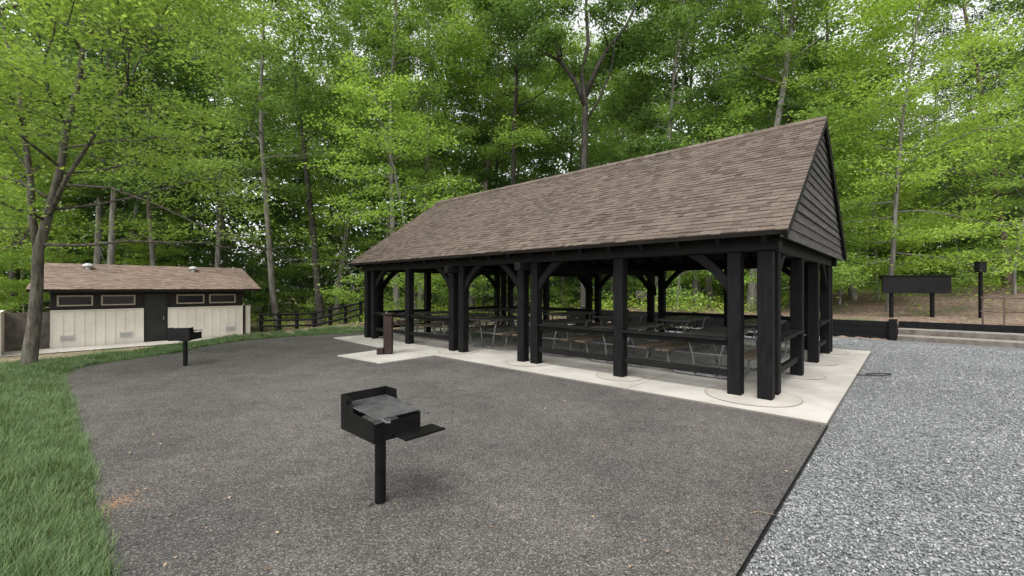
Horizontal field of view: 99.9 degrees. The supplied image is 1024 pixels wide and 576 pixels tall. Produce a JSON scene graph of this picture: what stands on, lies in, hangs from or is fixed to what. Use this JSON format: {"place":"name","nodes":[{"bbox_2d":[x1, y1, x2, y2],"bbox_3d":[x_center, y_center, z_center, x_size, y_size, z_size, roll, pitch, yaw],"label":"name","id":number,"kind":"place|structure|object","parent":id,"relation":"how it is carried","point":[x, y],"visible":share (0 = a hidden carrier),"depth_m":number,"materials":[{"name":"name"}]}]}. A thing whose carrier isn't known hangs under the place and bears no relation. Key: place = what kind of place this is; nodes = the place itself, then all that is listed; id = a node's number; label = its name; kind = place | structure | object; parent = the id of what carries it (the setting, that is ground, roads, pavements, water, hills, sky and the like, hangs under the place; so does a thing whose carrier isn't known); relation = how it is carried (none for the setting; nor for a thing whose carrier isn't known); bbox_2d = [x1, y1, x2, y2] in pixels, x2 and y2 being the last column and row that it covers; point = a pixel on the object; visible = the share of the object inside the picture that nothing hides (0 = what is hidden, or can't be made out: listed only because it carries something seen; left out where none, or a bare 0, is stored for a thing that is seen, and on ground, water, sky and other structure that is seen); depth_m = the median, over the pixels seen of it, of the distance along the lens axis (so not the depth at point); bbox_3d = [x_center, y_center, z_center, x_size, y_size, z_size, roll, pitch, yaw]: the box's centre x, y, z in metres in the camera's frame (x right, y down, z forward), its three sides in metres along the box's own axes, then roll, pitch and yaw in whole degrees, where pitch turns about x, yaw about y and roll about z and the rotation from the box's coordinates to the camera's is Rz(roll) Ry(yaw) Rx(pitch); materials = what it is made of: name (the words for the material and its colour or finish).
{"place":"outdoors","nodes":[
{"label":"outdoors","id":0,"kind":"place"},
{"bbox_2d":[0,325,363,575],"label":"grass","id":1,"kind":"structure","parent":0,"point":[74,466],"depth_m":3.68,"materials":[{"name":"green plant"}]},
{"bbox_2d":[0,286,1023,575],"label":"ground","id":2,"kind":"structure","parent":0,"point":[950,308],"depth_m":18.97,"materials":[{"name":"brown soil"}]},
{"bbox_2d":[0,169,40,312],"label":"young tree","id":3,"kind":"object","parent":2,"relation":"on","point":[5,257],"visible":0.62,"depth_m":20.00,"materials":[{"name":"green plant"}]},
{"bbox_2d":[0,152,74,303],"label":"young tree","id":4,"kind":"object","parent":2,"relation":"on","point":[3,299],"visible":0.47,"depth_m":21.59,"materials":[{"name":"green plant"}]},
{"bbox_2d":[0,25,91,312],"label":"tall tree","id":5,"kind":"object","parent":2,"relation":"on","point":[70,199],"visible":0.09,"depth_m":28.12,"materials":[{"name":"green plant"}]},
{"bbox_2d":[0,171,93,312],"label":"young tree","id":6,"kind":"object","parent":2,"relation":"on","point":[26,264],"visible":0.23,"depth_m":25.04,"materials":[{"name":"green plant"}]},
{"bbox_2d":[0,174,123,301],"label":"young tree","id":7,"kind":"object","parent":2,"relation":"on","point":[67,229],"visible":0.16,"depth_m":28.18,"materials":[{"name":"green plant"}]},
{"bbox_2d":[0,0,162,312],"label":"tall tree","id":8,"kind":"object","parent":2,"relation":"on","point":[13,274],"visible":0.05,"depth_m":24.92,"materials":[{"name":"green plant"}]},
{"bbox_2d":[0,2,219,263],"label":"tall tree","id":9,"kind":"object","parent":2,"relation":"on","point":[98,236],"visible":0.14,"depth_m":24.06,"materials":[{"name":"green plant"}]},
{"bbox_2d":[0,337,221,356],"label":"footpath","id":10,"kind":"structure","parent":2,"relation":"on","point":[41,351],"depth_m":16.63,"materials":[{"name":"concrete"}]},
{"bbox_2d":[1,0,239,264],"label":"tall tree","id":11,"kind":"object","parent":2,"relation":"on","point":[112,212],"visible":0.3,"depth_m":22.55,"materials":[{"name":"green plant"}]},
{"bbox_2d":[66,206,175,265],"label":"young tree","id":12,"kind":"object","parent":2,"relation":"on","point":[125,227],"visible":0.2,"depth_m":28.99,"materials":[{"name":"green plant"}]},
{"bbox_2d":[0,263,260,355],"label":"toilet block","id":13,"kind":"structure","parent":2,"relation":"on","point":[95,304],"depth_m":18.24,"materials":[{"name":"brown paint"}]},
{"bbox_2d":[57,295,92,306],"bbox_3d":[-17.127,0.500,16.873,0.047,0.420,1.000,0,0,43],"label":"window","id":14,"kind":"structure","parent":13,"relation":"in","point":[65,300],"depth_m":16.86,"materials":[{"name":"black glass"}]},
{"bbox_2d":[101,295,134,305],"bbox_3d":[-16.272,0.500,17.797,0.047,0.420,1.050,0,0,43],"label":"window","id":15,"kind":"structure","parent":13,"relation":"in","point":[105,299],"depth_m":17.78,"materials":[{"name":"black glass"}]},
{"bbox_2d":[146,294,165,341],"bbox_3d":[-15.443,1.290,18.662,0.089,2.080,0.690,0,0,43],"label":"door","id":16,"kind":"structure","parent":13,"relation":"in","point":[155,303],"depth_m":18.65,"materials":[{"name":"grey paint"}]},
{"bbox_2d":[176,294,203,303],"bbox_3d":[-14.622,0.500,19.581,0.047,0.420,1.030,0,0,43],"label":"window","id":17,"kind":"structure","parent":13,"relation":"in","point":[180,298],"depth_m":19.55,"materials":[{"name":"black glass"}]},
{"bbox_2d":[209,294,235,302],"bbox_3d":[-13.780,0.500,20.491,0.047,0.420,1.070,0,0,43],"label":"window","id":18,"kind":"structure","parent":13,"relation":"in","point":[213,298],"depth_m":20.49,"materials":[{"name":"black glass"}]},
{"bbox_2d":[9,1,265,264],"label":"tall tree","id":19,"kind":"object","parent":2,"relation":"on","point":[139,209],"visible":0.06,"depth_m":30.34,"materials":[{"name":"green plant"}]},
{"bbox_2d":[31,0,246,265],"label":"tall tree","id":20,"kind":"object","parent":2,"relation":"on","point":[97,192],"visible":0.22,"depth_m":23.48,"materials":[{"name":"green plant"}]},
{"bbox_2d":[93,212,200,266],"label":"young tree","id":21,"kind":"object","parent":2,"relation":"on","point":[162,250],"visible":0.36,"depth_m":26.68,"materials":[{"name":"green plant"}]},
{"bbox_2d":[85,180,215,267],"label":"young tree","id":22,"kind":"object","parent":2,"relation":"on","point":[166,258],"visible":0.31,"depth_m":28.44,"materials":[{"name":"green plant"}]},
{"bbox_2d":[121,207,212,266],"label":"young tree","id":23,"kind":"object","parent":2,"relation":"on","point":[177,216],"visible":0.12,"depth_m":35.96,"materials":[{"name":"green plant"}]},
{"bbox_2d":[0,0,352,365],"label":"shade tree","id":24,"kind":"object","parent":2,"relation":"on","point":[16,77],"visible":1,"depth_m":9.30,"materials":[{"name":"green plant"}]},
{"bbox_2d":[182,235,253,302],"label":"young tree","id":25,"kind":"object","parent":2,"relation":"on","point":[225,252],"visible":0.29,"depth_m":32.63,"materials":[{"name":"green plant"}]},
{"bbox_2d":[147,35,293,267],"bbox_3d":[-22.561,-8.840,34.144,10.825,23.209,10.107,0,0,9],"label":"tall tree","id":26,"kind":"object","parent":2,"relation":"on","point":[251,154],"visible":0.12,"depth_m":33.51,"materials":[{"name":"green plant"}]},
{"bbox_2d":[124,0,326,267],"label":"tall tree","id":27,"kind":"object","parent":2,"relation":"on","point":[236,201],"visible":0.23,"depth_m":26.60,"materials":[{"name":"green plant"}]},
{"bbox_2d":[147,0,378,330],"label":"tall tree","id":28,"kind":"object","parent":2,"relation":"on","point":[260,106],"visible":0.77,"depth_m":21.18,"materials":[{"name":"green plant"}]},
{"bbox_2d":[154,0,398,326],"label":"tall tree","id":29,"kind":"object","parent":2,"relation":"on","point":[319,306],"visible":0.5,"depth_m":24.61,"materials":[{"name":"green plant"}]},
{"bbox_2d":[239,104,321,312],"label":"tall tree","id":30,"kind":"object","parent":2,"relation":"on","point":[285,201],"visible":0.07,"depth_m":41.71,"materials":[{"name":"green plant"}]},
{"bbox_2d":[239,216,324,321],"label":"young tree","id":31,"kind":"object","parent":2,"relation":"on","point":[278,271],"visible":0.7,"depth_m":31.76,"materials":[{"name":"green plant"}]},
{"bbox_2d":[259,312,312,332],"bbox_3d":[-11.442,1.880,21.977,2.607,1.304,0.221,0,0,-19],"label":"rail fence","id":32,"kind":"object","parent":2,"relation":"on","point":[279,320],"visible":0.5,"depth_m":21.82,"materials":[{"name":"black wood"}]},
{"bbox_2d":[230,74,354,311],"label":"tall tree","id":33,"kind":"object","parent":2,"relation":"on","point":[280,218],"visible":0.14,"depth_m":38.69,"materials":[{"name":"green plant"}]},
{"bbox_2d":[274,229,339,317],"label":"young tree","id":34,"kind":"object","parent":2,"relation":"on","point":[300,271],"visible":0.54,"depth_m":32.35,"materials":[{"name":"green plant"}]},
{"bbox_2d":[259,69,381,310],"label":"tall tree","id":35,"kind":"object","parent":2,"relation":"on","point":[332,214],"visible":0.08,"depth_m":41.51,"materials":[{"name":"green plant"}]},
{"bbox_2d":[313,301,362,326],"bbox_3d":[-8.796,1.561,21.719,2.375,1.796,0.217,0,0,-8],"label":"rail fence","id":36,"kind":"object","parent":2,"relation":"on","point":[330,315],"visible":0.68,"depth_m":21.65,"materials":[{"name":"black wood"}]},
{"bbox_2d":[282,168,402,322],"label":"young tree","id":37,"kind":"object","parent":2,"relation":"on","point":[322,202],"visible":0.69,"depth_m":26.34,"materials":[{"name":"green plant"}]},
{"bbox_2d":[252,0,438,318],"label":"tall tree","id":38,"kind":"object","parent":2,"relation":"on","point":[374,63],"visible":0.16,"depth_m":31.61,"materials":[{"name":"green plant"}]},
{"bbox_2d":[264,0,482,317],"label":"tall tree","id":39,"kind":"object","parent":2,"relation":"on","point":[371,10],"visible":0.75,"depth_m":22.79,"materials":[{"name":"green plant"}]},
{"bbox_2d":[299,7,462,276],"bbox_3d":[-8.759,-8.717,30.589,11.051,23.140,10.915,0,0,25],"label":"tall tree","id":40,"kind":"object","parent":2,"relation":"on","point":[374,47],"visible":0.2,"depth_m":30.16,"materials":[{"name":"green plant"}]},
{"bbox_2d":[297,49,489,322],"bbox_3d":[-5.308,-3.949,19.383,8.404,11.966,7.983,0,0,38],"label":"young tree","id":41,"kind":"object","parent":2,"relation":"on","point":[392,91],"visible":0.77,"depth_m":18.29,"materials":[{"name":"green plant"}]},
{"bbox_2d":[348,78,444,279],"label":"tall tree","id":42,"kind":"object","parent":2,"relation":"on","point":[406,210],"visible":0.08,"depth_m":38.69,"materials":[{"name":"green plant"}]},
{"bbox_2d":[351,0,529,308],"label":"tall tree","id":43,"kind":"object","parent":2,"relation":"on","point":[441,169],"visible":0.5,"depth_m":25.65,"materials":[{"name":"green plant"}]},
{"bbox_2d":[351,0,530,296],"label":"tall tree","id":44,"kind":"object","parent":2,"relation":"on","point":[419,29],"visible":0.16,"depth_m":30.50,"materials":[{"name":"green plant"}]},
{"bbox_2d":[62,327,857,575],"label":"paved court","id":45,"kind":"object","parent":2,"relation":"on","point":[672,476],"visible":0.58,"depth_m":3.77,"materials":[{"name":"grey asphalt"}]},
{"bbox_2d":[168,327,201,365],"bbox_3d":[-6.778,1.215,8.924,0.492,0.830,0.645,0,0,-10],"label":"barbecue grill","id":46,"kind":"object","parent":45,"relation":"on","point":[185,335],"visible":0.98,"depth_m":8.64,"materials":[{"name":"black metal"}]},
{"bbox_2d":[341,386,444,503],"bbox_3d":[-0.895,1.215,3.196,0.645,0.830,0.492,0,0,43],"label":"barbecue grill","id":47,"kind":"object","parent":45,"relation":"on","point":[378,417],"visible":0.98,"depth_m":3.17,"materials":[{"name":"black paint"}]},
{"bbox_2d":[431,174,507,311],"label":"young tree","id":48,"kind":"object","parent":2,"relation":"on","point":[446,294],"visible":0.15,"depth_m":24.87,"materials":[{"name":"green plant"}]},
{"bbox_2d":[377,0,594,312],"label":"tall tree","id":49,"kind":"object","parent":2,"relation":"on","point":[498,65],"visible":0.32,"depth_m":27.93,"materials":[{"name":"green plant"}]},
{"bbox_2d":[416,10,588,311],"bbox_3d":[-0.675,-8.650,30.674,10.773,21.278,9.586,0,0,-41],"label":"tall tree","id":50,"kind":"object","parent":2,"relation":"on","point":[484,175],"visible":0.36,"depth_m":29.18,"materials":[{"name":"green plant"}]},
{"bbox_2d":[457,86,563,279],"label":"tall tree","id":51,"kind":"object","parent":2,"relation":"on","point":[527,163],"visible":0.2,"depth_m":33.82,"materials":[{"name":"green plant"}]},
{"bbox_2d":[0,0,1023,315],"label":"distant woods","id":52,"kind":"object","parent":2,"relation":"on","point":[364,232],"visible":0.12,"depth_m":40.46,"materials":[{"name":"green plant"}]},
{"bbox_2d":[426,0,600,314],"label":"tall tree","id":53,"kind":"object","parent":2,"relation":"on","point":[527,134],"visible":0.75,"depth_m":24.16,"materials":[{"name":"green plant"}]},
{"bbox_2d":[464,60,563,183],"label":"tall tree","id":54,"kind":"object","parent":2,"relation":"on","point":[505,168],"visible":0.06,"depth_m":38.78,"materials":[{"name":"green plant"}]},
{"bbox_2d":[26,270,1023,334],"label":"undergrowth","id":55,"kind":"object","parent":2,"relation":"on","point":[609,305],"visible":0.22,"depth_m":24.66,"materials":[{"name":"green plant"}]},
{"bbox_2d":[459,0,669,308],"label":"forked oak tree","id":56,"kind":"object","parent":2,"relation":"on","point":[618,43],"visible":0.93,"depth_m":21.66,"materials":[{"name":"green plant"}]},
{"bbox_2d":[510,23,620,306],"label":"tall tree","id":57,"kind":"object","parent":2,"relation":"on","point":[570,140],"visible":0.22,"depth_m":36.18,"materials":[{"name":"green plant"}]},
{"bbox_2d":[510,35,648,175],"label":"tall tree","id":58,"kind":"object","parent":2,"relation":"on","point":[598,130],"visible":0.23,"depth_m":32.58,"materials":[{"name":"green plant"}]},
{"bbox_2d":[333,323,870,424],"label":"concrete slab","id":59,"kind":"structure","parent":2,"relation":"on","point":[817,392],"depth_m":8.24,"materials":[{"name":"beige concrete"}]},
{"bbox_2d":[377,310,406,354],"bbox_3d":[-2.886,1.060,10.366,0.700,1.040,0.280,0,0,-12],"label":"drinking fountain","id":60,"kind":"object","parent":59,"relation":"on","point":[388,324],"visible":1,"depth_m":10.24,"materials":[{"name":"brown metal"}]},
{"bbox_2d":[401,311,448,337],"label":"picnic table","id":61,"kind":"object","parent":59,"relation":"on","point":[430,313],"visible":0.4,"depth_m":14.06,"materials":[{"name":"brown wood"}]},
{"bbox_2d":[424,313,504,341],"bbox_3d":[-1.417,1.188,13.047,1.600,0.774,1.840,0,0,42],"label":"picnic table","id":62,"kind":"object","parent":59,"relation":"on","point":[476,325],"visible":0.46,"depth_m":13.03,"materials":[{"name":"brown wood"}]},
{"bbox_2d":[468,315,529,349],"bbox_3d":[-0.213,1.188,11.683,1.600,0.774,1.840,0,0,43],"label":"picnic table","id":63,"kind":"object","parent":59,"relation":"on","point":[496,320],"visible":0.67,"depth_m":11.36,"materials":[{"name":"brown wood"}]},
{"bbox_2d":[512,318,601,356],"bbox_3d":[1.213,1.188,10.559,1.600,0.774,1.840,0,0,42],"label":"picnic table","id":64,"kind":"object","parent":59,"relation":"on","point":[565,321],"visible":0.64,"depth_m":10.30,"materials":[{"name":"grey wood"}]},
{"bbox_2d":[544,311,606,337],"bbox_3d":[1.927,1.188,13.996,1.600,0.774,1.840,0,0,42],"label":"picnic table","id":65,"kind":"object","parent":59,"relation":"on","point":[572,313],"visible":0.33,"depth_m":13.58,"materials":[{"name":"grey wood"}]},
{"bbox_2d":[348,116,846,400],"bbox_3d":[1.582,-0.858,12.290,12.050,4.876,7.198,0,0,43],"label":"picnic shelter","id":66,"kind":"object","parent":59,"relation":"on","point":[765,203],"visible":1,"depth_m":8.73,"materials":[{"name":"black wood"}]},
{"bbox_2d":[575,322,676,366],"bbox_3d":[2.549,1.188,9.338,1.600,0.774,1.840,0,0,42],"label":"picnic table","id":67,"kind":"object","parent":59,"relation":"on","point":[638,325],"visible":0.61,"depth_m":9.15,"materials":[{"name":"grey wood"}]},
{"bbox_2d":[640,316,712,350],"bbox_3d":[4.620,1.188,11.576,1.600,0.774,1.840,0,0,43],"label":"picnic table","id":68,"kind":"object","parent":59,"relation":"on","point":[684,319],"visible":0.48,"depth_m":11.37,"materials":[{"name":"grey wood"}]},
{"bbox_2d":[655,326,756,379],"bbox_3d":[3.854,1.188,8.083,1.600,0.774,1.840,0,0,42],"label":"picnic table","id":69,"kind":"object","parent":59,"relation":"on","point":[750,354],"visible":0.59,"depth_m":7.85,"materials":[{"name":"brown wood"}]},
{"bbox_2d":[721,319,805,357],"bbox_3d":[5.938,1.188,10.336,1.600,0.774,1.840,0,0,43],"label":"picnic table","id":70,"kind":"object","parent":59,"relation":"on","point":[751,322],"visible":0.2,"depth_m":9.98,"materials":[{"name":"grey wood"}]},
{"bbox_2d":[563,274,641,298],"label":"young tree","id":71,"kind":"object","parent":2,"relation":"on","point":[608,286],"visible":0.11,"depth_m":28.10,"materials":[{"name":"green plant"}]},
{"bbox_2d":[562,29,684,305],"bbox_3d":[8.458,-9.913,36.014,10.404,23.777,9.713,0,0,40],"label":"tall tree","id":72,"kind":"object","parent":2,"relation":"on","point":[608,110],"visible":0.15,"depth_m":35.13,"materials":[{"name":"green plant"}]},
{"bbox_2d":[577,0,777,308],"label":"tall tree","id":73,"kind":"object","parent":2,"relation":"on","point":[622,112],"visible":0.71,"depth_m":20.87,"materials":[{"name":"green plant"}]},
{"bbox_2d":[589,0,793,306],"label":"tall tree","id":74,"kind":"object","parent":2,"relation":"on","point":[632,78],"visible":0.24,"depth_m":23.94,"materials":[{"name":"green plant"}]},
{"bbox_2d":[595,0,795,306],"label":"tall tree","id":75,"kind":"object","parent":2,"relation":"on","point":[709,288],"visible":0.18,"depth_m":26.16,"materials":[{"name":"green plant"}]},
{"bbox_2d":[627,55,780,309],"bbox_3d":[9.031,-4.686,21.269,7.791,12.469,8.202,0,0,6],"label":"young tree","id":76,"kind":"object","parent":2,"relation":"on","point":[736,111],"visible":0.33,"depth_m":20.69,"materials":[{"name":"green plant"}]},
{"bbox_2d":[514,319,1023,575],"bbox_3d":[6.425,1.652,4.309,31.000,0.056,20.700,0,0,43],"label":"gravel yard","id":77,"kind":"structure","parent":2,"relation":"on","point":[1000,542],"depth_m":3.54,"materials":[{"name":"grey gravel"}]},
{"bbox_2d":[567,307,897,340],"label":"retaining wall","id":78,"kind":"structure","parent":77,"relation":"on","point":[887,330],"depth_m":14.27,"materials":[{"name":"black wood"}]},
{"bbox_2d":[736,425,827,575],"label":"edging strip","id":79,"kind":"object","parent":77,"relation":"on","point":[758,542],"visible":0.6,"depth_m":3.06,"materials":[{"name":"black paint"}]},
{"bbox_2d":[897,321,1023,347],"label":"timber steps","id":80,"kind":"structure","parent":77,"relation":"on","point":[1011,336],"depth_m":13.06,"materials":[{"name":"black wood"}]},
{"bbox_2d":[686,0,879,307],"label":"tall tree","id":81,"kind":"object","parent":2,"relation":"on","point":[792,45],"visible":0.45,"depth_m":20.82,"materials":[{"name":"green plant"}]},
{"bbox_2d":[722,0,847,131],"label":"tall tree","id":82,"kind":"object","parent":2,"relation":"on","point":[794,41],"visible":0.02,"depth_m":34.14,"materials":[{"name":"green plant"}]},
{"bbox_2d":[721,10,879,131],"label":"tall tree","id":83,"kind":"object","parent":2,"relation":"on","point":[776,23],"visible":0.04,"depth_m":31.21,"materials":[{"name":"green plant"}]},
{"bbox_2d":[650,0,969,309],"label":"tall tree","id":84,"kind":"object","parent":2,"relation":"on","point":[752,287],"visible":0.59,"depth_m":20.73,"materials":[{"name":"green plant"}]},
{"bbox_2d":[745,86,886,303],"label":"young tree","id":85,"kind":"object","parent":2,"relation":"on","point":[784,286],"visible":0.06,"depth_m":22.47,"materials":[{"name":"green plant"}]},
{"bbox_2d":[744,95,901,291],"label":"young tree","id":86,"kind":"object","parent":2,"relation":"on","point":[830,109],"visible":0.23,"depth_m":17.63,"materials":[{"name":"green plant"}]},
{"bbox_2d":[737,0,985,299],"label":"tall tree","id":87,"kind":"object","parent":2,"relation":"on","point":[853,291],"visible":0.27,"depth_m":22.48,"materials":[{"name":"green plant"}]},
{"bbox_2d":[782,100,940,303],"bbox_3d":[17.518,-4.491,22.473,8.039,11.409,7.636,0,0,14],"label":"young tree","id":88,"kind":"object","parent":2,"relation":"on","point":[870,265],"visible":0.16,"depth_m":21.44,"materials":[{"name":"green plant"}]},
{"bbox_2d":[841,129,931,290],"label":"young tree","id":89,"kind":"object","parent":2,"relation":"on","point":[886,208],"visible":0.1,"depth_m":29.26,"materials":[{"name":"green plant"}]},
{"bbox_2d":[769,0,1023,311],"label":"beech tree","id":90,"kind":"object","parent":2,"relation":"on","point":[911,223],"visible":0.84,"depth_m":16.79,"materials":[{"name":"green plant"}]},
{"bbox_2d":[804,41,1008,297],"bbox_3d":[19.137,-5.767,22.718,8.056,13.393,9.449,0,0,28],"label":"young tree","id":91,"kind":"object","parent":2,"relation":"on","point":[908,192],"visible":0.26,"depth_m":21.69,"materials":[{"name":"green plant"}]},
{"bbox_2d":[879,275,953,317],"bbox_3d":[15.212,0.417,16.220,2.400,1.800,0.200,0,0,8],"label":"notice board","id":92,"kind":"object","parent":2,"relation":"on","point":[932,285],"visible":0.89,"depth_m":16.16,"materials":[{"name":"black wood"}]},
{"bbox_2d":[857,170,976,273],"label":"young tree","id":93,"kind":"object","parent":2,"relation":"on","point":[928,243],"visible":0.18,"depth_m":31.03,"materials":[{"name":"green plant"}]},
{"bbox_2d":[880,64,995,249],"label":"tall tree","id":94,"kind":"object","parent":2,"relation":"on","point":[942,90],"visible":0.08,"depth_m":38.04,"materials":[{"name":"green plant"}]},
{"bbox_2d":[870,0,1023,286],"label":"broadleaf tree","id":95,"kind":"object","parent":2,"relation":"on","point":[1000,218],"visible":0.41,"depth_m":23.16,"materials":[{"name":"green plant"}]},
{"bbox_2d":[895,128,1023,285],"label":"young tree","id":96,"kind":"object","parent":2,"relation":"on","point":[959,214],"visible":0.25,"depth_m":27.42,"materials":[{"name":"green plant"}]},
{"bbox_2d":[925,0,1023,171],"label":"tall tree","id":97,"kind":"object","parent":2,"relation":"on","point":[1006,64],"visible":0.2,"depth_m":25.54,"materials":[{"name":"green plant"}]},
{"bbox_2d":[928,21,1023,158],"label":"tall tree","id":98,"kind":"object","parent":2,"relation":"on","point":[1021,32],"visible":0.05,"depth_m":41.02,"materials":[{"name":"green plant"}]},
{"bbox_2d":[931,57,1023,294],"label":"young tree","id":99,"kind":"object","parent":2,"relation":"on","point":[1003,203],"visible":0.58,"depth_m":20.63,"materials":[{"name":"green plant"}]},
{"bbox_2d":[973,261,987,317],"bbox_3d":[16.992,0.166,15.600,0.340,2.250,0.200,0,0,-5],"label":"lamp post","id":100,"kind":"object","parent":2,"relation":"on","point":[979,266],"visible":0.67,"depth_m":15.56,"materials":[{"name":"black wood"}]},
{"bbox_2d":[968,148,1023,270],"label":"young tree","id":101,"kind":"object","parent":2,"relation":"on","point":[1010,191],"visible":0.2,"depth_m":24.07,"materials":[{"name":"green plant"}]},
{"bbox_2d":[980,297,1023,324],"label":"handrail","id":102,"kind":"object","parent":2,"relation":"on","point":[1004,311],"visible":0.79,"depth_m":13.29,"materials":[{"name":"brown wood"}]},
{"bbox_2d":[0,0,1023,290],"label":"sky","id":103,"kind":"structure","parent":0,"point":[582,23],"materials":[{"name":"white"}]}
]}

